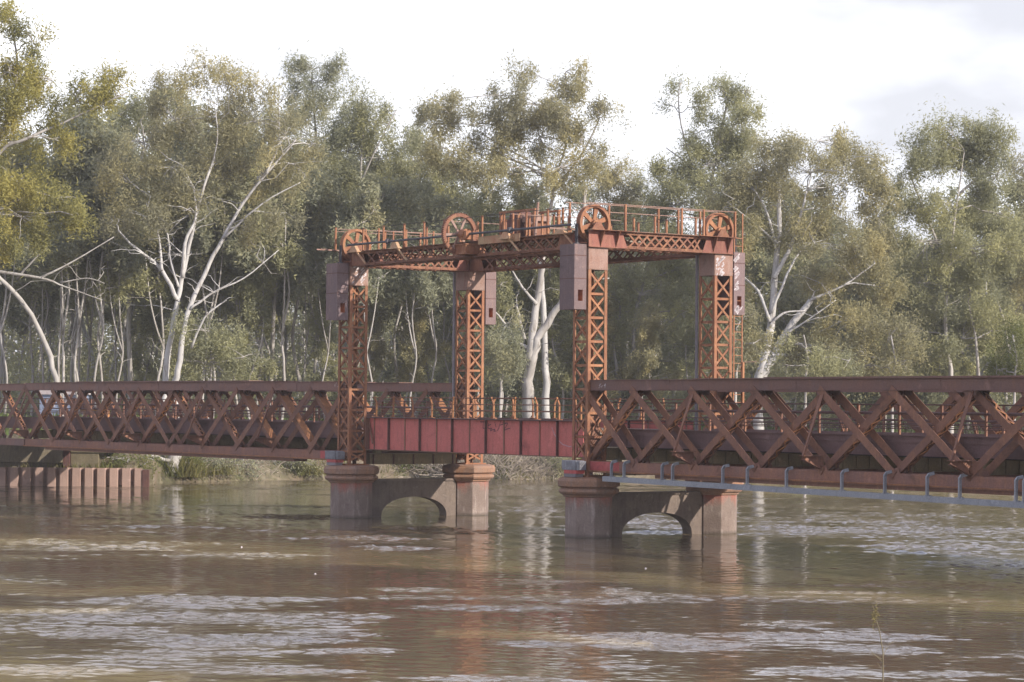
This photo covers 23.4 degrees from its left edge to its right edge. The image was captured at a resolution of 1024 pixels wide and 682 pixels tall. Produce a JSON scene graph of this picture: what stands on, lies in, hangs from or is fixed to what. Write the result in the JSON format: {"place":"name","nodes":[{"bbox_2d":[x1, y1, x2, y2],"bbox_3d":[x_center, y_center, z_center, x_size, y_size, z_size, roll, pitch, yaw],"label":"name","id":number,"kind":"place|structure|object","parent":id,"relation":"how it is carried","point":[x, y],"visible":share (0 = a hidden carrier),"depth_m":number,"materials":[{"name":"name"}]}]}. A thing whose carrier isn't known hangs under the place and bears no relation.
{"place":"outdoors","nodes":[
{"label":"outdoors","id":0,"kind":"place"},
{"bbox_2d":[0,477,1023,681],"bbox_3d":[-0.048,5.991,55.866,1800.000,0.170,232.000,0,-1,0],"label":"river water","id":1,"kind":"structure","parent":0,"point":[168,582],"depth_m":60.50,"materials":[{"name":"brown liquid"}]},
{"bbox_2d":[324,464,494,517],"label":"bridge pier","id":2,"kind":"structure","parent":1,"relation":"in","point":[360,491],"depth_m":99.09,"materials":[{"name":"concrete"}]},
{"bbox_2d":[337,266,368,464],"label":"lift tower","id":3,"kind":"structure","parent":2,"relation":"on","point":[357,276],"depth_m":97.84,"materials":[{"name":"red metal"}]},
{"bbox_2d":[11,380,475,460],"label":"truss span","id":4,"kind":"object","parent":3,"relation":"attached to","point":[261,433],"visible":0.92,"depth_m":108.55,"materials":[{"name":"metal"}]},
{"bbox_2d":[316,202,737,272],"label":"overhead frame","id":5,"kind":"object","parent":3,"relation":"on","point":[615,241],"visible":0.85,"depth_m":90.07,"materials":[{"name":"metal"}]},
{"bbox_2d":[326,245,348,320],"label":"counterweight","id":6,"kind":"object","parent":5,"relation":"hanging from","point":[337,291],"visible":1,"depth_m":97.46,"materials":[{"name":"metal"}]},
{"bbox_2d":[346,223,572,263],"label":"drive shaft","id":7,"kind":"object","parent":5,"relation":"attached to","point":[465,234],"visible":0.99,"depth_m":90.34,"materials":[{"name":"metal"}]},
{"bbox_2d":[474,272,495,324],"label":"counterweight","id":8,"kind":"object","parent":5,"relation":"hanging from","point":[490,301],"visible":0.48,"depth_m":101.47,"materials":[{"name":"metal"}]},
{"bbox_2d":[453,233,640,254],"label":"machinery platform","id":9,"kind":"structure","parent":5,"relation":"on","point":[467,249],"depth_m":90.27,"materials":[{"name":"red metal"}]},
{"bbox_2d":[499,202,560,236],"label":"winch engine","id":10,"kind":"object","parent":9,"relation":"on","point":[520,222],"visible":0.59,"depth_m":92.80,"materials":[{"name":"orange metal"}]},
{"bbox_2d":[560,223,586,309],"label":"counterweight","id":11,"kind":"object","parent":5,"relation":"hanging from","point":[573,259],"visible":1,"depth_m":84.54,"materials":[{"name":"metal"}]},
{"bbox_2d":[576,204,610,241],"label":"sheave wheel","id":12,"kind":"object","parent":5,"relation":"attached to","point":[593,223],"visible":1,"depth_m":85.12,"materials":[{"name":"orange metal"}]},
{"bbox_2d":[704,213,733,241],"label":"sheave wheel","id":13,"kind":"object","parent":5,"relation":"attached to","point":[718,230],"visible":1,"depth_m":88.36,"materials":[{"name":"orange metal"}]},
{"bbox_2d":[719,233,744,315],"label":"counterweight","id":14,"kind":"object","parent":5,"relation":"attached to","point":[738,287],"visible":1,"depth_m":88.56,"materials":[{"name":"metal"}]},
{"bbox_2d":[365,396,692,457],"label":"lift span","id":15,"kind":"object","parent":3,"relation":"attached to","point":[514,435],"visible":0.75,"depth_m":91.61,"materials":[{"name":"red metal"}]},
{"bbox_2d":[366,450,457,463],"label":"cross beam","id":16,"kind":"structure","parent":2,"relation":"on","point":[377,457],"depth_m":99.35,"materials":[{"name":"brown metal"}]},
{"bbox_2d":[452,271,485,463],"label":"lift tower","id":17,"kind":"structure","parent":2,"relation":"on","point":[469,283],"depth_m":101.12,"materials":[{"name":"orange metal"}]},
{"bbox_2d":[558,477,743,537],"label":"bridge pier","id":18,"kind":"structure","parent":1,"relation":"in","point":[596,507],"depth_m":85.79,"materials":[{"name":"concrete"}]},
{"bbox_2d":[572,247,609,476],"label":"lift tower","id":19,"kind":"structure","parent":18,"relation":"on","point":[597,259],"depth_m":84.92,"materials":[{"name":"red metal"}]},
{"bbox_2d":[695,213,742,464],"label":"lift tower","id":20,"kind":"structure","parent":18,"relation":"on","point":[715,266],"depth_m":88.23,"materials":[{"name":"red metal"}]},
{"bbox_2d":[582,375,1023,495],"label":"truss span","id":21,"kind":"object","parent":20,"relation":"attached to","point":[990,460],"visible":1,"depth_m":76.13,"materials":[{"name":"metal"}]},
{"bbox_2d":[602,460,1023,507],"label":"service tray","id":22,"kind":"object","parent":21,"relation":"hanging from","point":[927,497],"visible":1,"depth_m":74.26,"materials":[{"name":"metal"}]},
{"bbox_2d":[0,0,1023,395],"label":"sky","id":23,"kind":"structure","parent":0,"point":[867,65],"materials":[{"name":"white"}]},
{"bbox_2d":[2,409,1023,486],"bbox_3d":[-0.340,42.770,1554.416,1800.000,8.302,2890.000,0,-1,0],"label":"bank ground","id":24,"kind":"structure","parent":0,"point":[269,476],"depth_m":145.30,"materials":[{"name":"soil"}]},
{"bbox_2d":[1,286,43,410],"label":"slender gum","id":25,"kind":"object","parent":24,"relation":"on","point":[11,320],"visible":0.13,"depth_m":211.02,"materials":[{"name":"green plant"}]},
{"bbox_2d":[0,136,58,414],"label":"slender gum","id":26,"kind":"object","parent":24,"relation":"on","point":[45,266],"visible":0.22,"depth_m":158.15,"materials":[{"name":"green plant"}]},
{"bbox_2d":[4,114,58,416],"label":"slender gum","id":27,"kind":"object","parent":24,"relation":"on","point":[38,297],"visible":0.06,"depth_m":172.00,"materials":[{"name":"green plant"}]},
{"bbox_2d":[4,172,59,382],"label":"slender gum","id":28,"kind":"object","parent":24,"relation":"on","point":[30,288],"visible":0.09,"depth_m":170.63,"materials":[{"name":"green plant"}]},
{"bbox_2d":[10,140,82,399],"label":"slender gum","id":29,"kind":"object","parent":24,"relation":"on","point":[61,262],"visible":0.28,"depth_m":158.90,"materials":[{"name":"green plant"}]},
{"bbox_2d":[0,445,108,467],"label":"abutment","id":30,"kind":"object","parent":24,"relation":"on","point":[13,455],"visible":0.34,"depth_m":132.29,"materials":[{"name":"concrete"}]},
{"bbox_2d":[0,384,135,445],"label":"approach truss","id":31,"kind":"object","parent":30,"relation":"on","point":[23,423],"visible":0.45,"depth_m":125.44,"materials":[{"name":"metal"}]},
{"bbox_2d":[0,198,113,415],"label":"gum tree","id":32,"kind":"object","parent":24,"relation":"on","point":[10,288],"visible":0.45,"depth_m":145.91,"materials":[{"name":"grey plant"}]},
{"bbox_2d":[0,0,143,281],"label":"gum tree","id":33,"kind":"object","parent":24,"relation":"on","point":[30,83],"visible":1,"depth_m":139.01,"materials":[{"name":"green plant"}]},
{"bbox_2d":[53,187,102,380],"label":"slender gum","id":34,"kind":"object","parent":24,"relation":"on","point":[72,277],"visible":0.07,"depth_m":166.31,"materials":[{"name":"green plant"}]},
{"bbox_2d":[46,100,115,415],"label":"slender gum","id":35,"kind":"object","parent":24,"relation":"on","point":[69,245],"visible":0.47,"depth_m":157.76,"materials":[{"name":"green plant"}]},
{"bbox_2d":[0,467,162,486],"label":"sheet pile wall","id":36,"kind":"structure","parent":24,"relation":"on","point":[59,476],"depth_m":130.86,"materials":[{"name":"metal"}]},
{"bbox_2d":[47,106,160,407],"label":"slender gum","id":37,"kind":"object","parent":24,"relation":"on","point":[104,138],"visible":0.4,"depth_m":158.53,"materials":[{"name":"green plant"}]},
{"bbox_2d":[19,76,194,403],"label":"gum tree","id":38,"kind":"object","parent":24,"relation":"on","point":[136,106],"visible":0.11,"depth_m":166.27,"materials":[{"name":"green plant"}]},
{"bbox_2d":[69,130,149,402],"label":"slender gum","id":39,"kind":"object","parent":24,"relation":"on","point":[139,262],"visible":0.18,"depth_m":159.48,"materials":[{"name":"green plant"}]},
{"bbox_2d":[70,188,151,401],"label":"slender gum","id":40,"kind":"object","parent":24,"relation":"on","point":[117,290],"visible":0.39,"depth_m":159.82,"materials":[{"name":"green plant"}]},
{"bbox_2d":[100,453,180,479],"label":"bush","id":41,"kind":"object","parent":24,"relation":"on","point":[145,458],"visible":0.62,"depth_m":133.86,"materials":[{"name":"green plant"}]},
{"bbox_2d":[118,278,170,410],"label":"slender gum","id":42,"kind":"object","parent":24,"relation":"on","point":[145,326],"visible":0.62,"depth_m":169.31,"materials":[{"name":"green plant"}]},
{"bbox_2d":[97,79,209,412],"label":"slender gum","id":43,"kind":"object","parent":24,"relation":"on","point":[139,138],"visible":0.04,"depth_m":176.31,"materials":[{"name":"green plant"}]},
{"bbox_2d":[123,179,192,415],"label":"slender gum","id":44,"kind":"object","parent":24,"relation":"on","point":[144,285],"visible":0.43,"depth_m":162.16,"materials":[{"name":"green plant"}]},
{"bbox_2d":[160,455,224,477],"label":"grass tussock","id":45,"kind":"object","parent":24,"relation":"on","point":[183,471],"depth_m":138.59,"materials":[{"name":"green plant"}]},
{"bbox_2d":[151,256,246,408],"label":"slender gum","id":46,"kind":"object","parent":24,"relation":"on","point":[188,291],"visible":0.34,"depth_m":163.43,"materials":[{"name":"green plant"}]},
{"bbox_2d":[165,108,246,406],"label":"slender gum","id":47,"kind":"object","parent":24,"relation":"on","point":[207,233],"visible":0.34,"depth_m":160.99,"materials":[{"name":"green plant"}]},
{"bbox_2d":[87,43,335,417],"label":"gum tree","id":48,"kind":"object","parent":24,"relation":"on","point":[276,173],"visible":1,"depth_m":151.88,"materials":[{"name":"green plant"}]},
{"bbox_2d":[158,298,269,417],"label":"gum tree","id":49,"kind":"object","parent":24,"relation":"on","point":[218,346],"visible":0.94,"depth_m":152.06,"materials":[{"name":"green plant"}]},
{"bbox_2d":[164,122,274,417],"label":"slender gum","id":50,"kind":"object","parent":24,"relation":"on","point":[194,258],"visible":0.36,"depth_m":161.01,"materials":[{"name":"green plant"}]},
{"bbox_2d":[203,457,266,481],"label":"bank bush","id":51,"kind":"object","parent":24,"relation":"on","point":[222,461],"visible":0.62,"depth_m":141.26,"materials":[{"name":"green plant"}]},
{"bbox_2d":[206,197,297,404],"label":"slender gum","id":52,"kind":"object","parent":24,"relation":"on","point":[240,290],"visible":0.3,"depth_m":162.62,"materials":[{"name":"green plant"}]},
{"bbox_2d":[221,247,292,418],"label":"slender gum","id":53,"kind":"object","parent":24,"relation":"on","point":[250,315],"visible":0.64,"depth_m":162.08,"materials":[{"name":"green plant"}]},
{"bbox_2d":[229,130,315,419],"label":"slender gum","id":54,"kind":"object","parent":24,"relation":"on","point":[284,262],"visible":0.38,"depth_m":160.65,"materials":[{"name":"green plant"}]},
{"bbox_2d":[218,96,348,407],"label":"gum tree","id":55,"kind":"object","parent":24,"relation":"on","point":[272,345],"visible":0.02,"depth_m":168.85,"materials":[{"name":"green plant"}]},
{"bbox_2d":[262,140,314,409],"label":"slender gum","id":56,"kind":"object","parent":24,"relation":"on","point":[279,304],"visible":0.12,"depth_m":174.56,"materials":[{"name":"green plant"}]},
{"bbox_2d":[282,161,330,410],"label":"slender gum","id":57,"kind":"object","parent":24,"relation":"on","point":[310,238],"visible":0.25,"depth_m":165.66,"materials":[{"name":"green plant"}]},
{"bbox_2d":[266,40,357,413],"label":"gum tree","id":58,"kind":"object","parent":24,"relation":"on","point":[319,104],"visible":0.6,"depth_m":178.09,"materials":[{"name":"green plant"}]},
{"bbox_2d":[301,289,343,397],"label":"slender gum","id":59,"kind":"object","parent":24,"relation":"on","point":[333,370],"visible":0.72,"depth_m":163.66,"materials":[{"name":"green plant"}]},
{"bbox_2d":[282,168,370,418],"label":"slender gum","id":60,"kind":"object","parent":24,"relation":"on","point":[324,215],"visible":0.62,"depth_m":161.76,"materials":[{"name":"green plant"}]},
{"bbox_2d":[292,69,419,377],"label":"gum tree","id":61,"kind":"object","parent":24,"relation":"on","point":[364,140],"visible":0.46,"depth_m":168.20,"materials":[{"name":"green plant"}]},
{"bbox_2d":[318,170,411,405],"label":"slender gum","id":62,"kind":"object","parent":24,"relation":"on","point":[368,217],"visible":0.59,"depth_m":159.21,"materials":[{"name":"green plant"}]},
{"bbox_2d":[334,294,396,419],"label":"slender gum","id":63,"kind":"object","parent":24,"relation":"on","point":[377,350],"visible":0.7,"depth_m":167.12,"materials":[{"name":"green plant"}]},
{"bbox_2d":[370,293,446,416],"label":"slender gum","id":64,"kind":"object","parent":24,"relation":"on","point":[427,339],"visible":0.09,"depth_m":179.27,"materials":[{"name":"green plant"}]},
{"bbox_2d":[198,454,622,480],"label":"flood debris","id":65,"kind":"object","parent":24,"relation":"on","point":[517,461],"visible":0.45,"depth_m":149.60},
{"bbox_2d":[369,174,459,409],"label":"slender gum","id":66,"kind":"object","parent":24,"relation":"on","point":[413,207],"visible":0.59,"depth_m":160.75,"materials":[{"name":"green plant"}]},
{"bbox_2d":[389,296,455,400],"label":"slender gum","id":67,"kind":"object","parent":24,"relation":"on","point":[406,347],"visible":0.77,"depth_m":165.64,"materials":[{"name":"green plant"}]},
{"bbox_2d":[362,113,493,416],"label":"gum tree","id":68,"kind":"object","parent":24,"relation":"on","point":[414,147],"visible":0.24,"depth_m":170.46,"materials":[{"name":"green plant"}]},
{"bbox_2d":[396,176,470,414],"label":"slender gum","id":69,"kind":"object","parent":24,"relation":"on","point":[442,277],"visible":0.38,"depth_m":163.74,"materials":[{"name":"green plant"}]},
{"bbox_2d":[426,291,489,402],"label":"slender gum","id":70,"kind":"object","parent":24,"relation":"on","point":[448,315],"visible":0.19,"depth_m":185.81,"materials":[{"name":"green plant"}]},
{"bbox_2d":[446,182,510,415],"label":"slender gum","id":71,"kind":"object","parent":24,"relation":"on","point":[469,211],"visible":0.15,"depth_m":163.98,"materials":[{"name":"green plant"}]},
{"bbox_2d":[451,259,540,416],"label":"slender gum","id":72,"kind":"object","parent":24,"relation":"on","point":[515,387],"visible":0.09,"depth_m":178.16,"materials":[{"name":"green plant"}]},
{"bbox_2d":[473,230,523,408],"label":"slender gum","id":73,"kind":"object","parent":24,"relation":"on","point":[502,302],"visible":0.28,"depth_m":163.45,"materials":[{"name":"green plant"}]},
{"bbox_2d":[474,296,532,417],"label":"gum tree","id":74,"kind":"object","parent":24,"relation":"on","point":[505,363],"visible":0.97,"depth_m":154.25,"materials":[{"name":"green plant"}]},
{"bbox_2d":[0,293,1022,417],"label":"distant wood","id":75,"kind":"object","parent":24,"relation":"on","point":[105,343],"visible":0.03,"depth_m":254.68,"materials":[{"name":"green plant"}]},
{"bbox_2d":[0,411,1022,438],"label":"meadow grass","id":76,"kind":"structure","parent":24,"relation":"on","point":[504,416],"depth_m":170.26,"materials":[{"name":"green plant"}]},
{"bbox_2d":[0,303,1023,433],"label":"undergrowth","id":77,"kind":"object","parent":24,"relation":"on","point":[27,377],"visible":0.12,"depth_m":181.28,"materials":[{"name":"green plant"}]},
{"bbox_2d":[405,49,635,417],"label":"gum tree","id":78,"kind":"object","parent":24,"relation":"on","point":[551,118],"visible":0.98,"depth_m":158.62,"materials":[{"name":"green plant"}]},
{"bbox_2d":[460,162,600,417],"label":"gum tree","id":79,"kind":"object","parent":24,"relation":"on","point":[529,202],"visible":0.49,"depth_m":162.96,"materials":[{"name":"green plant"}]},
{"bbox_2d":[505,199,555,417],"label":"slender gum","id":80,"kind":"object","parent":24,"relation":"on","point":[526,282],"visible":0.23,"depth_m":167.22,"materials":[{"name":"green plant"}]},
{"bbox_2d":[527,256,585,418],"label":"slender gum","id":81,"kind":"object","parent":24,"relation":"on","point":[563,319],"visible":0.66,"depth_m":164.85,"materials":[{"name":"green plant"}]},
{"bbox_2d":[533,261,620,418],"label":"slender gum","id":82,"kind":"object","parent":24,"relation":"on","point":[559,352],"visible":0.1,"depth_m":171.87,"materials":[{"name":"green plant"}]},
{"bbox_2d":[572,280,635,418],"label":"slender gum","id":83,"kind":"object","parent":24,"relation":"on","point":[612,309],"visible":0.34,"depth_m":164.07,"materials":[{"name":"green plant"}]},
{"bbox_2d":[585,264,652,418],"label":"slender gum","id":84,"kind":"object","parent":24,"relation":"on","point":[620,378],"visible":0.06,"depth_m":172.56,"materials":[{"name":"green plant"}]},
{"bbox_2d":[571,150,667,418],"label":"gum tree","id":85,"kind":"object","parent":24,"relation":"on","point":[631,195],"visible":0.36,"depth_m":181.09,"materials":[{"name":"green plant"}]},
{"bbox_2d":[622,293,684,408],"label":"slender gum","id":86,"kind":"object","parent":24,"relation":"on","point":[646,337],"visible":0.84,"depth_m":161.86,"materials":[{"name":"green plant"}]},
{"bbox_2d":[594,213,727,418],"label":"gum tree","id":87,"kind":"object","parent":24,"relation":"on","point":[626,284],"visible":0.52,"depth_m":164.53,"materials":[{"name":"green plant"}]},
{"bbox_2d":[638,201,705,414],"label":"slender gum","id":88,"kind":"object","parent":24,"relation":"on","point":[667,346],"visible":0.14,"depth_m":172.62,"materials":[{"name":"green plant"}]},
{"bbox_2d":[664,289,718,415],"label":"slender gum","id":89,"kind":"object","parent":24,"relation":"on","point":[685,328],"visible":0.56,"depth_m":161.96,"materials":[{"name":"green plant"}]},
{"bbox_2d":[613,63,773,286],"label":"gum tree","id":90,"kind":"object","parent":24,"relation":"on","point":[730,141],"visible":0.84,"depth_m":172.45,"materials":[{"name":"green plant"}]},
{"bbox_2d":[702,294,782,413],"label":"gum tree","id":91,"kind":"object","parent":24,"relation":"on","point":[748,317],"visible":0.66,"depth_m":152.11,"materials":[{"name":"green plant"}]},
{"bbox_2d":[735,198,775,394],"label":"slender gum","id":92,"kind":"object","parent":24,"relation":"on","point":[755,301],"visible":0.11,"depth_m":189.52,"materials":[{"name":"green plant"}]},
{"bbox_2d":[747,181,815,409],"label":"slender gum","id":93,"kind":"object","parent":24,"relation":"on","point":[759,260],"visible":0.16,"depth_m":178.78,"materials":[{"name":"green plant"}]},
{"bbox_2d":[747,258,831,428],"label":"slender gum","id":94,"kind":"object","parent":24,"relation":"on","point":[788,300],"visible":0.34,"depth_m":165.06,"materials":[{"name":"green plant"}]},
{"bbox_2d":[750,327,870,408],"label":"gum tree","id":95,"kind":"object","parent":24,"relation":"on","point":[833,368],"visible":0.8,"depth_m":152.02,"materials":[{"name":"green plant"}]},
{"bbox_2d":[694,121,930,430],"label":"gum tree","id":96,"kind":"object","parent":24,"relation":"on","point":[757,188],"visible":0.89,"depth_m":157.35,"materials":[{"name":"green plant"}]},
{"bbox_2d":[848,249,914,430],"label":"slender gum","id":97,"kind":"object","parent":24,"relation":"on","point":[878,393],"visible":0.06,"depth_m":168.73,"materials":[{"name":"green plant"}]},
{"bbox_2d":[843,300,932,431],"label":"gum tree","id":98,"kind":"object","parent":24,"relation":"on","point":[900,334],"visible":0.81,"depth_m":154.72,"materials":[{"name":"green plant"}]},
{"bbox_2d":[850,221,953,409],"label":"slender gum","id":99,"kind":"object","parent":24,"relation":"on","point":[930,394],"visible":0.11,"depth_m":176.15,"materials":[{"name":"green plant"}]},
{"bbox_2d":[862,93,1023,432],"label":"gum tree","id":100,"kind":"object","parent":24,"relation":"on","point":[947,156],"visible":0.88,"depth_m":160.45,"materials":[{"name":"green plant"}]},
{"bbox_2d":[924,304,969,411],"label":"slender gum","id":101,"kind":"object","parent":24,"relation":"on","point":[941,399],"visible":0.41,"depth_m":161.98,"materials":[{"name":"green plant"}]},
{"bbox_2d":[919,182,1008,430],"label":"slender gum","id":102,"kind":"object","parent":24,"relation":"on","point":[966,368],"visible":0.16,"depth_m":172.84,"materials":[{"name":"green plant"}]},
{"bbox_2d":[967,170,1023,411],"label":"slender gum","id":103,"kind":"object","parent":24,"relation":"on","point":[1018,194],"visible":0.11,"depth_m":179.12,"materials":[{"name":"green plant"}]},
{"bbox_2d":[979,304,1023,420],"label":"gum tree","id":104,"kind":"object","parent":24,"relation":"on","point":[996,368],"visible":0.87,"depth_m":155.54,"materials":[{"name":"green plant"}]},
{"bbox_2d":[983,142,1023,367],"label":"gum tree","id":105,"kind":"object","parent":24,"relation":"on","point":[1021,284],"visible":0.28,"depth_m":166.42,"materials":[{"name":"green plant"}]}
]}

